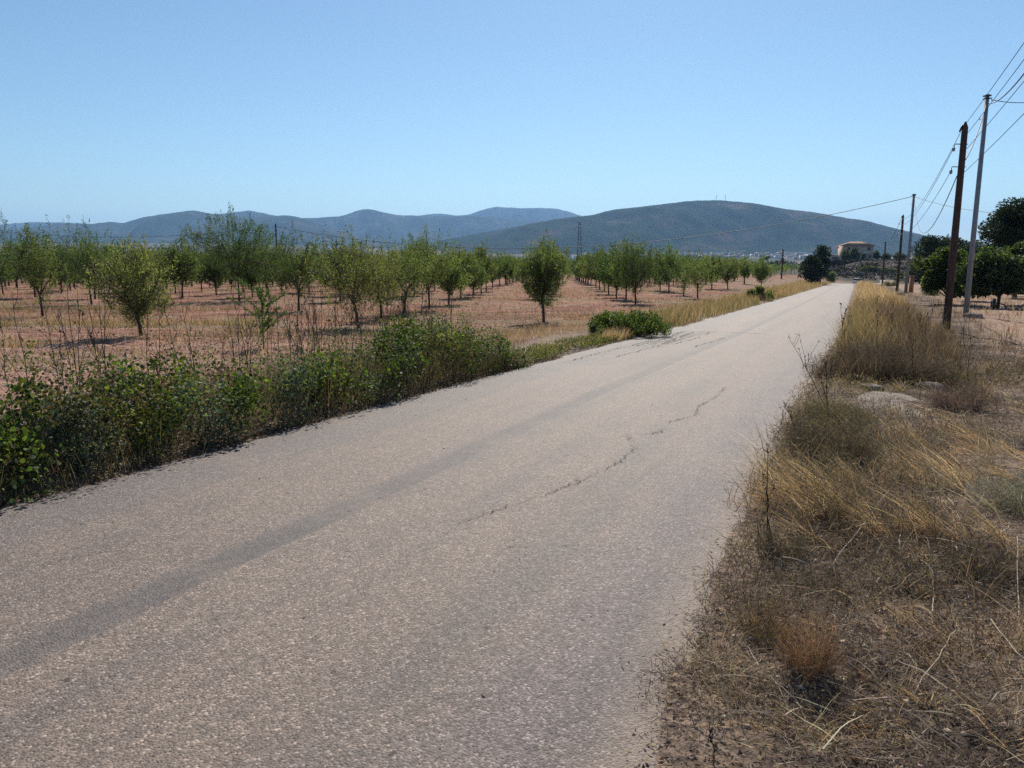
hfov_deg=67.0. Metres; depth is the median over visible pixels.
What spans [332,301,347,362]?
dry stalk
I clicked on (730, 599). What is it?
gravel
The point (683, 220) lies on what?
hill
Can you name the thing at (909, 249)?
metal utility pole
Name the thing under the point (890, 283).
green yellow shrub
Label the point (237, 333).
dry stalk
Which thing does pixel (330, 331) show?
dry stalk
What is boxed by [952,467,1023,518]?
grey dry shrub
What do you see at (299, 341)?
dry stalk
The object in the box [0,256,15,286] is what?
almond tree
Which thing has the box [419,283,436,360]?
dry stalk
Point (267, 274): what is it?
almond tree
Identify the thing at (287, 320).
dry stalk
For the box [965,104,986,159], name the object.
overhead cable
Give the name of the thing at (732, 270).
almond tree
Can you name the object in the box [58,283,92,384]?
dry stalk
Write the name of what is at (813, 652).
orange grass tuft
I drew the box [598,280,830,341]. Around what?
straw grass
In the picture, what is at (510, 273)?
almond tree
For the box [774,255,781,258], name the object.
town building
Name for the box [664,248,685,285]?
almond tree
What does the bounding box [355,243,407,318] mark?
almond tree
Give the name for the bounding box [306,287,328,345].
dry stalk
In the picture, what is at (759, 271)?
almond tree
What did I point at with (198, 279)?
almond tree
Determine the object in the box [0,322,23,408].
dry stalk
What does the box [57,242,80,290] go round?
almond tree
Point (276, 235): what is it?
wooden utility pole
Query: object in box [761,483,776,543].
dry stalk
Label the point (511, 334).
field grass
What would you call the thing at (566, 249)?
almond tree
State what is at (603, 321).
leafy bush
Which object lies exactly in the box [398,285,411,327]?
dry stalk
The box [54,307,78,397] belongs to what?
dry stalk
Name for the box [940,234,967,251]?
pine tree
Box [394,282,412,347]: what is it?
dry stalk
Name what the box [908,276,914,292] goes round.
brick pillar
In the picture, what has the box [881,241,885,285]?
wooden utility pole
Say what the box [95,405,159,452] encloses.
shrub
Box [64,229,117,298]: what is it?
almond tree
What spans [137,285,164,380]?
dry stalk
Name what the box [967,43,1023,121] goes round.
overhead cable
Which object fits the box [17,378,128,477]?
shrub
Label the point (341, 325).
dry stalk
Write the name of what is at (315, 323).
dry stalk
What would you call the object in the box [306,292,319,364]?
dry stalk
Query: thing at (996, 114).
overhead cable
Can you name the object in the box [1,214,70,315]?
almond tree
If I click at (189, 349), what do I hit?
dry stalk
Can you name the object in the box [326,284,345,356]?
dry stalk
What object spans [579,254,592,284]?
almond tree
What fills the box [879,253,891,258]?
terrace tree
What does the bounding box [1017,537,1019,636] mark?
dry stick
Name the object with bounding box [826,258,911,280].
terrace scrub
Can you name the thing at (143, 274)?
almond tree
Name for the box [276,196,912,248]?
overhead cable
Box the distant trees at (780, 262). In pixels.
[0,246,912,270]
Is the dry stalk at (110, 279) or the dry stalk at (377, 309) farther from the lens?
the dry stalk at (377, 309)
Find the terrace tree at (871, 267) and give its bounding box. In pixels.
[857,264,880,271]
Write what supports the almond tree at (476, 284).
on the ground at (198, 297)
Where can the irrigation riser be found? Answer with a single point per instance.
(993, 304)
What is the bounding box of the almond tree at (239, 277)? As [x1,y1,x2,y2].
[224,249,245,292]
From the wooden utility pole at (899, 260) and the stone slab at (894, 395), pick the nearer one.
the stone slab at (894, 395)
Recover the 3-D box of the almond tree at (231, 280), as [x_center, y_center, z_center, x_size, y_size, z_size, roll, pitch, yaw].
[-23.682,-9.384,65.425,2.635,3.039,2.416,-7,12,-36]
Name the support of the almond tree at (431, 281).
on the ground at (198, 297)
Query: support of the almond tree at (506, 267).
on the ground at (198, 297)
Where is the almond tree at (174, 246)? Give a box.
[148,242,196,292]
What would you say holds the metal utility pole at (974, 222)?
on the ground at (198, 297)
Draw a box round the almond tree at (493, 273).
[481,251,499,290]
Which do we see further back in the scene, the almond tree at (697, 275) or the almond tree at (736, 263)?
the almond tree at (736, 263)
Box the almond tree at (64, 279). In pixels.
[44,242,73,290]
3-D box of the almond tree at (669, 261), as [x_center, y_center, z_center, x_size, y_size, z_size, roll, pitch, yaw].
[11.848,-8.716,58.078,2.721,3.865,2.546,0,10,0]
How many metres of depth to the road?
4.12 m
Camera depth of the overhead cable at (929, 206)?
29.16 m
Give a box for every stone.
[860,383,883,391]
[913,381,945,392]
[963,313,982,318]
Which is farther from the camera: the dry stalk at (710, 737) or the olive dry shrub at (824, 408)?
the olive dry shrub at (824, 408)
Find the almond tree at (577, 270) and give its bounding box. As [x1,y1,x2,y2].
[574,255,584,282]
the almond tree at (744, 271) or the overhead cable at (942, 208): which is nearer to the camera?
the overhead cable at (942, 208)
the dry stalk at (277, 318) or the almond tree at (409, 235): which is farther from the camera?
the almond tree at (409, 235)
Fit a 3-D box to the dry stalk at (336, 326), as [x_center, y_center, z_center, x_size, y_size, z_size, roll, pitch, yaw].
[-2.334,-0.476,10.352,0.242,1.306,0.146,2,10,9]
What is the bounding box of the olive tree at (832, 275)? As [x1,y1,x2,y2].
[825,271,838,282]
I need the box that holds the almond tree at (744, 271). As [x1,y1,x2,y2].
[736,253,753,283]
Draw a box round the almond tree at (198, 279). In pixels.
[188,249,209,290]
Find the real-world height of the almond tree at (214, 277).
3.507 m
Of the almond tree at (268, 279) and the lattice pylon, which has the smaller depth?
the almond tree at (268, 279)
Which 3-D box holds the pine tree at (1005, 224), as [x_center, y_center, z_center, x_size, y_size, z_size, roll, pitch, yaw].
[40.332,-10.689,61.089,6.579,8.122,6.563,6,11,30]
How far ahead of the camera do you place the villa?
365.66 m
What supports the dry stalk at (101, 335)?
on the ground at (198, 297)
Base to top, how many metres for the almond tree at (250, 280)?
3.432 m
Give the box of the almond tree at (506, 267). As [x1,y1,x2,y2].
[494,251,511,285]
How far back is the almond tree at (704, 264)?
86.17 m
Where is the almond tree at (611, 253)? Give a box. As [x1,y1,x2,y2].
[590,241,619,294]
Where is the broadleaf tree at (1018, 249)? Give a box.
[997,240,1023,294]
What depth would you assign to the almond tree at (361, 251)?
55.16 m
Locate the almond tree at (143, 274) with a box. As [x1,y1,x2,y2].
[82,232,180,335]
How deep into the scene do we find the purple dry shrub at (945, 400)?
9.37 m
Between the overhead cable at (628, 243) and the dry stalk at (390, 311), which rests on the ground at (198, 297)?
the dry stalk at (390, 311)
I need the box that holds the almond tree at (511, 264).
[500,250,517,283]
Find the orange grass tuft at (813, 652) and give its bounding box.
[766,607,860,680]
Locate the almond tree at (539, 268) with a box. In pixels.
[507,229,571,321]
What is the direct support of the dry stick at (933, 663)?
on the ground at (198, 297)
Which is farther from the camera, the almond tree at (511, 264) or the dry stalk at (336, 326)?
the almond tree at (511, 264)
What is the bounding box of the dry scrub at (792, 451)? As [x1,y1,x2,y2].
[630,332,1023,767]
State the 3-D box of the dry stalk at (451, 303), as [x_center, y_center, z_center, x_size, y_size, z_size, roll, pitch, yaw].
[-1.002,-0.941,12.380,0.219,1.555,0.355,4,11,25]
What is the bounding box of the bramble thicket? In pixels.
[0,304,533,503]
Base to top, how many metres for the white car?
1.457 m
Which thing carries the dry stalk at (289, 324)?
on the ground at (198, 297)
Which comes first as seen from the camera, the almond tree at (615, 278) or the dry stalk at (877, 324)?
the dry stalk at (877, 324)
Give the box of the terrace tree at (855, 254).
[850,248,861,259]
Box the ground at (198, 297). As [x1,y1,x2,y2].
[0,243,1023,767]
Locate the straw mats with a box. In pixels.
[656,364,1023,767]
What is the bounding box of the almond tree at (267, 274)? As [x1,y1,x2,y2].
[260,246,275,287]
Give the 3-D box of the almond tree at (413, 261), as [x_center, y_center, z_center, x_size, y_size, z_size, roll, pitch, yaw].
[-4.199,-4.241,30.069,2.566,3.262,2.668,3,10,16]
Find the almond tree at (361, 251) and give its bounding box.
[346,237,377,286]
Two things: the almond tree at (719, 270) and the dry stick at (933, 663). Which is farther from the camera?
the almond tree at (719, 270)
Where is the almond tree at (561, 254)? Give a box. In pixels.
[522,241,569,297]
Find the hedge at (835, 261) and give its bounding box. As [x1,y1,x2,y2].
[824,259,905,265]
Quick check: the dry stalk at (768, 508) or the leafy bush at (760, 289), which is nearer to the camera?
the dry stalk at (768, 508)
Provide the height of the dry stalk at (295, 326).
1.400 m
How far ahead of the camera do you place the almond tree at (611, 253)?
53.63 m
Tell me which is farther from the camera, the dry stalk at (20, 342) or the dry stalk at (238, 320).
the dry stalk at (238, 320)
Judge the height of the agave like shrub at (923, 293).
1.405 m
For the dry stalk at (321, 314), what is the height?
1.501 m
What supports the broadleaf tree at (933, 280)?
on the ground at (198, 297)
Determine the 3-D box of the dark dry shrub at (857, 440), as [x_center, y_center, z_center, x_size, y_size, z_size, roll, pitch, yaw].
[2.839,0.627,6.700,1.418,0.937,1.369,0,10,0]
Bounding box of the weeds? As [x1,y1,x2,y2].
[459,321,674,372]
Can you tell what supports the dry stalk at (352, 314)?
on the ground at (198, 297)
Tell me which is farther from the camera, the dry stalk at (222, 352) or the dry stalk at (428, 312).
the dry stalk at (428, 312)
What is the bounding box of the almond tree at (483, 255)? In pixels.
[470,236,499,293]
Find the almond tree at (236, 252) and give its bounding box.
[179,202,290,300]
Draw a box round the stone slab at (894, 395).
[858,391,923,418]
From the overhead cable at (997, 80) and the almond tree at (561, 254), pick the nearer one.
the overhead cable at (997, 80)
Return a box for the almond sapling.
[226,276,286,348]
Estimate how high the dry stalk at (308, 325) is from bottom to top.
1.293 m
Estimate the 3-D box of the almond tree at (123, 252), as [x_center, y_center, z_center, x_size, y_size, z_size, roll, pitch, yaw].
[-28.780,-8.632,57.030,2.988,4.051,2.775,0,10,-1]
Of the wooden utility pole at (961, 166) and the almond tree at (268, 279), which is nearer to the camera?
the wooden utility pole at (961, 166)
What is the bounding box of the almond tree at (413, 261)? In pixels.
[375,233,437,313]
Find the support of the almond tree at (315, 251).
on the ground at (198, 297)
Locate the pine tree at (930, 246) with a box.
[905,233,958,280]
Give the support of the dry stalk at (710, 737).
on the ground at (198, 297)
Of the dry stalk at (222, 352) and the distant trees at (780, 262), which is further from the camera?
the distant trees at (780, 262)
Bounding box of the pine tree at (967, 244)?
[958,241,989,253]
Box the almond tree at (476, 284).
[462,254,491,296]
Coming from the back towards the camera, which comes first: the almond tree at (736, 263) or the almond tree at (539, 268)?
the almond tree at (736, 263)
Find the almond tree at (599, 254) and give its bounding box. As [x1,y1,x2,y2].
[590,246,609,290]
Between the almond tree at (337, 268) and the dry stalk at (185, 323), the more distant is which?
the almond tree at (337, 268)
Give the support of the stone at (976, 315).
on the ground at (198, 297)
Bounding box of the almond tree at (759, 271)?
[748,255,777,284]
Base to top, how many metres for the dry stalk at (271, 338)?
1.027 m
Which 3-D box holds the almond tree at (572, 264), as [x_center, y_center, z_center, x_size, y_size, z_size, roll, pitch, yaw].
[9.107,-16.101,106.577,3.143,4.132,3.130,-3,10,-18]
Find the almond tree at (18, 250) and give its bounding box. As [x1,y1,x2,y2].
[2,225,64,296]
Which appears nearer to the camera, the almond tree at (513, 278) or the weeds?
the weeds
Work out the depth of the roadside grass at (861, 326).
17.46 m
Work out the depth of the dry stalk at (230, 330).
8.86 m
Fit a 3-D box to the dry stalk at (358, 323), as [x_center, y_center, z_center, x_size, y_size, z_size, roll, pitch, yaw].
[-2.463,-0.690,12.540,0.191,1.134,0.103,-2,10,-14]
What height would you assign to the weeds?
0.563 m
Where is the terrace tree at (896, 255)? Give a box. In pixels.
[892,252,906,259]
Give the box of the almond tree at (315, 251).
[290,241,322,291]
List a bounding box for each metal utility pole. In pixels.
[904,194,915,292]
[963,94,991,313]
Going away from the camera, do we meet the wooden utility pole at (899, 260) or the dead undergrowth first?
the dead undergrowth
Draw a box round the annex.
[827,255,837,260]
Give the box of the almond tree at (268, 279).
[237,235,304,299]
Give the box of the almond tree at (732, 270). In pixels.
[719,253,742,288]
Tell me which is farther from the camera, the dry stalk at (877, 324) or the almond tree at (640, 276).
the almond tree at (640, 276)
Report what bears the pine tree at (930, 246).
on the ground at (198, 297)
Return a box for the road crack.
[45,387,722,562]
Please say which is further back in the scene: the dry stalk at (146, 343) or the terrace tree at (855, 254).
the terrace tree at (855, 254)
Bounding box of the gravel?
[0,331,1023,767]
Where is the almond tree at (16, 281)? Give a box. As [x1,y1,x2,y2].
[0,238,23,287]
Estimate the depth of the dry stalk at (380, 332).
11.01 m
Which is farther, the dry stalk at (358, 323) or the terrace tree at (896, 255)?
the terrace tree at (896, 255)
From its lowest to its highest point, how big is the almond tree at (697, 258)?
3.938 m
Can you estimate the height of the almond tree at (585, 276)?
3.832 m
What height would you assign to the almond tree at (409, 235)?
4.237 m
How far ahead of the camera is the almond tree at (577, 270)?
96.52 m
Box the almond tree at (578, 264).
[574,250,590,283]
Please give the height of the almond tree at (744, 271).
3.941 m
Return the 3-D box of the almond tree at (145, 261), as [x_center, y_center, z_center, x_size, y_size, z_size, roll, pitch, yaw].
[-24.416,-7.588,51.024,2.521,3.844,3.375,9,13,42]
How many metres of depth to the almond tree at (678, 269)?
52.17 m
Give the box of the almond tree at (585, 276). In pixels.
[577,252,594,283]
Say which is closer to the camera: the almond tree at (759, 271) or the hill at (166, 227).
the almond tree at (759, 271)
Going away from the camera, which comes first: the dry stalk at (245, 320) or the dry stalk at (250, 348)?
the dry stalk at (250, 348)
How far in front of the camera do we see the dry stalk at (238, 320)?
9.19 m
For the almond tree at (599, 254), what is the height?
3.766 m
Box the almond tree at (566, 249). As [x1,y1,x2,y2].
[540,238,570,292]
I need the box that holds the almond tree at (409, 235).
[396,232,432,293]
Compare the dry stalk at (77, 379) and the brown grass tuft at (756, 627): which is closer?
the brown grass tuft at (756, 627)
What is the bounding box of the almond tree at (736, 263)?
[730,256,744,280]
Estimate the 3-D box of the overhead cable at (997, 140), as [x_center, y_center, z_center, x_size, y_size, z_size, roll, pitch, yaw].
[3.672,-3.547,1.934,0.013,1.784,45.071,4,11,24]
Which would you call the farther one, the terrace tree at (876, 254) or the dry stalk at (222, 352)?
the terrace tree at (876, 254)
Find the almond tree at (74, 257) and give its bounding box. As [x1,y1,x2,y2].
[50,214,132,304]
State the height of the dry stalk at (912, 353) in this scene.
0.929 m
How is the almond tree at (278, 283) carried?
on the ground at (198, 297)
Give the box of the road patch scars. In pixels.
[568,331,758,360]
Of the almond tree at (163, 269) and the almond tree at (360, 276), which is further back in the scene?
the almond tree at (163, 269)
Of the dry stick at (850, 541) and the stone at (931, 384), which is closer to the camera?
the dry stick at (850, 541)
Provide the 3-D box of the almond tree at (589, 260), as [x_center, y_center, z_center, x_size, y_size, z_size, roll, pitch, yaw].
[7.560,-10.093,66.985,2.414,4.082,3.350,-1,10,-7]
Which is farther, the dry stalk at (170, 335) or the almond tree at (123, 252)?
the almond tree at (123, 252)
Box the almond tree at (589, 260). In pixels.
[585,244,606,288]
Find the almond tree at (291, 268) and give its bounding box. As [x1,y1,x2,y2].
[252,219,341,310]
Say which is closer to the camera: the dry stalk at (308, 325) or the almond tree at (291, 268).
the dry stalk at (308, 325)
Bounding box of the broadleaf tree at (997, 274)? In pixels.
[947,244,1023,307]
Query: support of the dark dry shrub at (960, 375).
on the ground at (198, 297)
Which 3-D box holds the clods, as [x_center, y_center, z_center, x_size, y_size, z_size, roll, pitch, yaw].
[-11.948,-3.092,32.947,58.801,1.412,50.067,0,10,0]
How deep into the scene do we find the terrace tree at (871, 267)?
280.66 m
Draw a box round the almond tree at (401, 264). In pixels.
[378,251,412,293]
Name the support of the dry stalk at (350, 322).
on the ground at (198, 297)
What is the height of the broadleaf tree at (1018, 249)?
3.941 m
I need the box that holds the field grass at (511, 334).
[0,285,744,416]
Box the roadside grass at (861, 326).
[821,280,1023,391]
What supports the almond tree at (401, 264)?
on the ground at (198, 297)
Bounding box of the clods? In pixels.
[0,292,721,418]
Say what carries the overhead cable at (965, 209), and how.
attached to the metal utility pole at (909, 249)
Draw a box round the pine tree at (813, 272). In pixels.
[797,254,824,282]
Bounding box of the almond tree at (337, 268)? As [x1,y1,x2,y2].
[314,240,361,300]
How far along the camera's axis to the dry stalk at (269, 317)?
10.51 m
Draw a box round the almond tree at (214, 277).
[197,246,239,295]
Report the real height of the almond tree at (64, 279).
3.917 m
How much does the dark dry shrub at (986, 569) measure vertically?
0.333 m
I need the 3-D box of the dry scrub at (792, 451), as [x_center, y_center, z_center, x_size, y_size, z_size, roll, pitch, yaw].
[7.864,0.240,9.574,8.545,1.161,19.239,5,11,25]
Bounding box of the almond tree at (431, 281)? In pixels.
[400,224,455,309]
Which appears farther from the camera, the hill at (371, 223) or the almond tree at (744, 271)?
the hill at (371, 223)
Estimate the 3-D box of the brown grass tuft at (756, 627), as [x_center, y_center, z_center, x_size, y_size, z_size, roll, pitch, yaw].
[1.142,1.063,3.481,0.455,0.309,0.454,-6,11,-30]
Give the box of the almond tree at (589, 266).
[583,250,599,286]
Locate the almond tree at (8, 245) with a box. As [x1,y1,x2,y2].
[0,210,34,294]
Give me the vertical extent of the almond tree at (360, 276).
3.235 m
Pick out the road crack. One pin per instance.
(493, 509)
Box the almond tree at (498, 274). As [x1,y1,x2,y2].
[489,253,504,287]
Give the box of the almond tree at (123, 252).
[99,240,133,276]
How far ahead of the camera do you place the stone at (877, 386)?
11.24 m
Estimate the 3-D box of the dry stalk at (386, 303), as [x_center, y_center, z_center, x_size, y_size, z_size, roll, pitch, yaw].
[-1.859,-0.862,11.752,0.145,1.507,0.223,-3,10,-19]
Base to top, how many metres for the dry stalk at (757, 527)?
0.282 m
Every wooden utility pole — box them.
[275,223,277,250]
[781,249,783,278]
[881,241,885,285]
[895,214,903,295]
[942,122,967,330]
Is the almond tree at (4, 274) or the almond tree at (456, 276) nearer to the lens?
the almond tree at (456, 276)
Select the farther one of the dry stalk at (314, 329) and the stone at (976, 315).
the stone at (976, 315)
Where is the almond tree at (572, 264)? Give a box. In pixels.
[570,254,580,280]
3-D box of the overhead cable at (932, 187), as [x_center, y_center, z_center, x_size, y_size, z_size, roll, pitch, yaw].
[22.011,-9.629,42.488,0.014,1.110,45.072,4,11,24]
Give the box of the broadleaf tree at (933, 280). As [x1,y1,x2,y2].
[906,245,968,297]
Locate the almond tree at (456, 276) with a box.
[431,246,474,304]
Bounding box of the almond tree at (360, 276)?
[296,224,415,327]
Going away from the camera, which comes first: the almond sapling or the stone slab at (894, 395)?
the stone slab at (894, 395)
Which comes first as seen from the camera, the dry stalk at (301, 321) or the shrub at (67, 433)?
the shrub at (67, 433)
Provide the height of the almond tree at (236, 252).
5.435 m
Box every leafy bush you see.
[587,308,672,336]
[746,285,774,300]
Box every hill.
[0,210,396,246]
[0,222,83,230]
[223,209,540,247]
[398,200,963,256]
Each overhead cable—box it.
[6,227,268,236]
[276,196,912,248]
[898,175,948,233]
[900,152,951,224]
[902,132,960,218]
[915,176,956,232]
[916,197,1023,214]
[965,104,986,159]
[966,114,1023,170]
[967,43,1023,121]
[967,81,1023,147]
[969,60,1023,130]
[989,73,1023,103]
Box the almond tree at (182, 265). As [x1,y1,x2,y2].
[156,233,204,297]
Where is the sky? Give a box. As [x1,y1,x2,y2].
[0,0,1023,244]
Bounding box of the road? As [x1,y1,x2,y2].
[0,280,895,767]
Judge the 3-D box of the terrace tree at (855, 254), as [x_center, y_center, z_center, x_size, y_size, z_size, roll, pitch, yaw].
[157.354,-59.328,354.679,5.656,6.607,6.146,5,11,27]
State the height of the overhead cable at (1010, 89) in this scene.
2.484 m
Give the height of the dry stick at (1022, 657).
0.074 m
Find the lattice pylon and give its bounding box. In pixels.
[577,221,581,255]
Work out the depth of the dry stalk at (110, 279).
7.10 m
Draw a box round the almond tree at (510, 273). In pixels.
[499,252,517,284]
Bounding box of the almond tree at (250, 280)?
[228,246,264,296]
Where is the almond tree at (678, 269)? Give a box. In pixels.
[659,248,700,294]
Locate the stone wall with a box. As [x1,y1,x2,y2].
[837,272,867,275]
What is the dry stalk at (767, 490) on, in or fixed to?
on the ground at (198, 297)
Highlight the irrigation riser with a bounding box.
[988,299,1006,309]
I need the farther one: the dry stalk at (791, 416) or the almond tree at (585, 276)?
the almond tree at (585, 276)
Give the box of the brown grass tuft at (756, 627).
[726,588,813,647]
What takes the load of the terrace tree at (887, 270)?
on the ground at (198, 297)
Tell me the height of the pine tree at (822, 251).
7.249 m
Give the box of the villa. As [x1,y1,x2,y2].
[837,240,874,259]
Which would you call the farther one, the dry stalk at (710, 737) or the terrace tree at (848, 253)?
the terrace tree at (848, 253)
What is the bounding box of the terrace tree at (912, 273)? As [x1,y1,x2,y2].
[900,266,921,283]
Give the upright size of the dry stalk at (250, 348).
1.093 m
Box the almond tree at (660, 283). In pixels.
[644,248,665,290]
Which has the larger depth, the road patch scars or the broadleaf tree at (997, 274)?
the broadleaf tree at (997, 274)
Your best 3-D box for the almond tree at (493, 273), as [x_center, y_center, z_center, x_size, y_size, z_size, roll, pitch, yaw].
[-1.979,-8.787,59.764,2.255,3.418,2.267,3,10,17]
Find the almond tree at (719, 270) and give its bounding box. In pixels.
[695,250,730,288]
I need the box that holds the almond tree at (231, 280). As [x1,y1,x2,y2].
[223,258,239,286]
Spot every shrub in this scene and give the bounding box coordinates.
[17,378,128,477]
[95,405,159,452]
[749,526,815,566]
[765,404,906,472]
[790,388,886,435]
[800,337,962,385]
[883,279,895,285]
[904,354,989,393]
[915,378,1007,412]
[919,290,943,295]
[935,542,1023,587]
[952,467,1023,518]
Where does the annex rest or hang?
on the ground at (198, 297)
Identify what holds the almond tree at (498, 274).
on the ground at (198, 297)
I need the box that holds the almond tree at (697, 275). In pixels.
[678,252,719,297]
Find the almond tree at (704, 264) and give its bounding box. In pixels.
[696,252,718,284]
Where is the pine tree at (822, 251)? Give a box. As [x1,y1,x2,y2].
[813,244,832,283]
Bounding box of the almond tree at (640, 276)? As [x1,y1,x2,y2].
[610,234,666,303]
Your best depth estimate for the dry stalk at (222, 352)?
8.24 m
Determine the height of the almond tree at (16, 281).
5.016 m
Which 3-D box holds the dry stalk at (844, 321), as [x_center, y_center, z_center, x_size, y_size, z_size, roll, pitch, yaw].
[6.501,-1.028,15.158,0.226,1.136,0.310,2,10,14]
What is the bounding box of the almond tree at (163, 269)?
[151,246,170,287]
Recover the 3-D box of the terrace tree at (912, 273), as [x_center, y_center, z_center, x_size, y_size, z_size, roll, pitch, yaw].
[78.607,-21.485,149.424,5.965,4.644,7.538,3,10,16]
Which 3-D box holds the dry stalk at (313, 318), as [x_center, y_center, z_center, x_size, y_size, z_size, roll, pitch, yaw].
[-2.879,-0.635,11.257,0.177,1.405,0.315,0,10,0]
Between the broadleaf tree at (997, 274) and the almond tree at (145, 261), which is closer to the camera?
the broadleaf tree at (997, 274)
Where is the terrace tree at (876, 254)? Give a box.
[873,250,881,258]
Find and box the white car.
[852,278,860,283]
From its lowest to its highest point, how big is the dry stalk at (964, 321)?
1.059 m
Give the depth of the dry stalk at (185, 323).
8.46 m
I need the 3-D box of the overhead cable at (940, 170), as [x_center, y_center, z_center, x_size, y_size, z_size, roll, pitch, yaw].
[22.171,-10.072,42.413,0.014,1.110,45.072,4,11,24]
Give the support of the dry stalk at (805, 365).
on the ground at (198, 297)
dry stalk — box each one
[0,290,38,380]
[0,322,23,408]
[36,291,62,386]
[47,275,99,398]
[49,328,65,401]
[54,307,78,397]
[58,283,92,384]
[72,263,113,384]
[80,286,120,381]
[83,297,110,383]
[132,297,164,392]
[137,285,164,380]
[158,302,193,363]
[176,317,204,403]
[178,279,206,394]
[209,329,227,406]
[226,277,256,376]
[226,309,235,371]
[231,318,253,375]
[236,285,258,369]
[242,298,267,377]
[246,320,253,371]
[258,295,276,354]
[267,320,279,372]
[274,286,283,371]
[277,277,301,360]
[281,295,294,350]
[283,298,304,364]
[284,294,306,355]
[286,327,299,364]
[291,316,304,362]
[293,321,301,368]
[302,301,320,359]
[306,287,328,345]
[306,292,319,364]
[306,293,320,340]
[308,292,321,350]
[310,304,321,352]
[320,283,327,361]
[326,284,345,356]
[326,318,337,363]
[330,299,342,357]
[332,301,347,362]
[333,299,350,349]
[341,299,352,355]
[343,294,353,351]
[346,279,358,359]
[349,280,369,356]
[351,285,370,338]
[353,307,364,341]
[374,279,388,368]
[375,313,385,355]
[382,288,393,344]
[383,278,392,333]
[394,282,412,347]
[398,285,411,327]
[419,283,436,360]
[422,286,439,330]
[445,277,459,367]
[705,724,717,758]
[755,511,760,549]
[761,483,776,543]
[762,443,774,545]
[783,400,801,434]
[788,335,836,402]
[818,360,836,414]
[840,303,851,339]
[873,310,881,338]
[905,332,922,383]
[957,303,969,341]
[964,336,974,394]
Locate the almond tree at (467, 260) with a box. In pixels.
[448,239,481,298]
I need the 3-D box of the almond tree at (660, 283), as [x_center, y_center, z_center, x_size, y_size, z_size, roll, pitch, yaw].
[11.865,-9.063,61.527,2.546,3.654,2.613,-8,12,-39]
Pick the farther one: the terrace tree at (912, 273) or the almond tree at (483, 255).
the terrace tree at (912, 273)
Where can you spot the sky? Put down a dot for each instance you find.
(119, 111)
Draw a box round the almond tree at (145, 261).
[120,243,163,287]
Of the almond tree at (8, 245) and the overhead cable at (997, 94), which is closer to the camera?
the overhead cable at (997, 94)
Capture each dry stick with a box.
[826,494,885,570]
[911,630,955,699]
[960,617,1023,659]
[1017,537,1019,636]
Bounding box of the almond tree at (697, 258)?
[690,251,702,279]
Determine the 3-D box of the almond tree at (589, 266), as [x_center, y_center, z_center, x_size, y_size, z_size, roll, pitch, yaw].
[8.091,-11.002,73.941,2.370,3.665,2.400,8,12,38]
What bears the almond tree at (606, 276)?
on the ground at (198, 297)
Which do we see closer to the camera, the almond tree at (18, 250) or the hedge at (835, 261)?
the almond tree at (18, 250)
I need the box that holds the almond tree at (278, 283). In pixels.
[267,248,299,293]
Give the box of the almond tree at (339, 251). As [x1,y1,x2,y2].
[322,235,358,285]
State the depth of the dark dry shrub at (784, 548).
4.43 m
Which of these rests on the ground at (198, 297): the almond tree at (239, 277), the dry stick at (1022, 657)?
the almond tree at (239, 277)
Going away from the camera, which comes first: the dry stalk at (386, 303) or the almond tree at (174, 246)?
the dry stalk at (386, 303)
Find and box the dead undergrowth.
[0,327,561,507]
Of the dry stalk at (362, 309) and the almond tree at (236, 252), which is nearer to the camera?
the dry stalk at (362, 309)
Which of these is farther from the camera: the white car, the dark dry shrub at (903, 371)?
the white car
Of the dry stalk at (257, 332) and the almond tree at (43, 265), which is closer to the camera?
the dry stalk at (257, 332)
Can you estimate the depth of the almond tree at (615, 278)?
43.86 m
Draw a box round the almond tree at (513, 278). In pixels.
[511,255,521,282]
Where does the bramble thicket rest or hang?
on the ground at (198, 297)
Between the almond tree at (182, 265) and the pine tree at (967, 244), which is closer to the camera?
the almond tree at (182, 265)
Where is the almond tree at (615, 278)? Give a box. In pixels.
[602,233,648,299]
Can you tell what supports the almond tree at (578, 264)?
on the ground at (198, 297)
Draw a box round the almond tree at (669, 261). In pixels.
[652,242,686,291]
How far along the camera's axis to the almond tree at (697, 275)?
47.84 m
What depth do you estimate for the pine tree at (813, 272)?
129.00 m
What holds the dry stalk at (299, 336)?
on the ground at (198, 297)
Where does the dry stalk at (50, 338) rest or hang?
on the ground at (198, 297)
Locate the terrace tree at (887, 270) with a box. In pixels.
[882,268,896,273]
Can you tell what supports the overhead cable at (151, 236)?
attached to the wooden utility pole at (276, 235)
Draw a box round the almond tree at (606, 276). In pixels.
[594,254,621,297]
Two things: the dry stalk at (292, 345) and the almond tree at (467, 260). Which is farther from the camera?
the almond tree at (467, 260)
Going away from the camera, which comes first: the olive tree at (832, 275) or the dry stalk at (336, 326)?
the dry stalk at (336, 326)
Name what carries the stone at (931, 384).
on the ground at (198, 297)
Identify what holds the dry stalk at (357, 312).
on the ground at (198, 297)
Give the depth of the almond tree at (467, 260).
45.56 m
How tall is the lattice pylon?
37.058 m
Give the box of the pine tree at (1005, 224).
[976,197,1023,297]
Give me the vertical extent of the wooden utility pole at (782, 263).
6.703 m
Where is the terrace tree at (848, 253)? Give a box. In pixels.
[841,249,850,260]
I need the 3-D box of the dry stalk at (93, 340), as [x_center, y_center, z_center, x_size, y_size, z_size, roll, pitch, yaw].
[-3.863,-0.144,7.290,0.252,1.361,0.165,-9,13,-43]

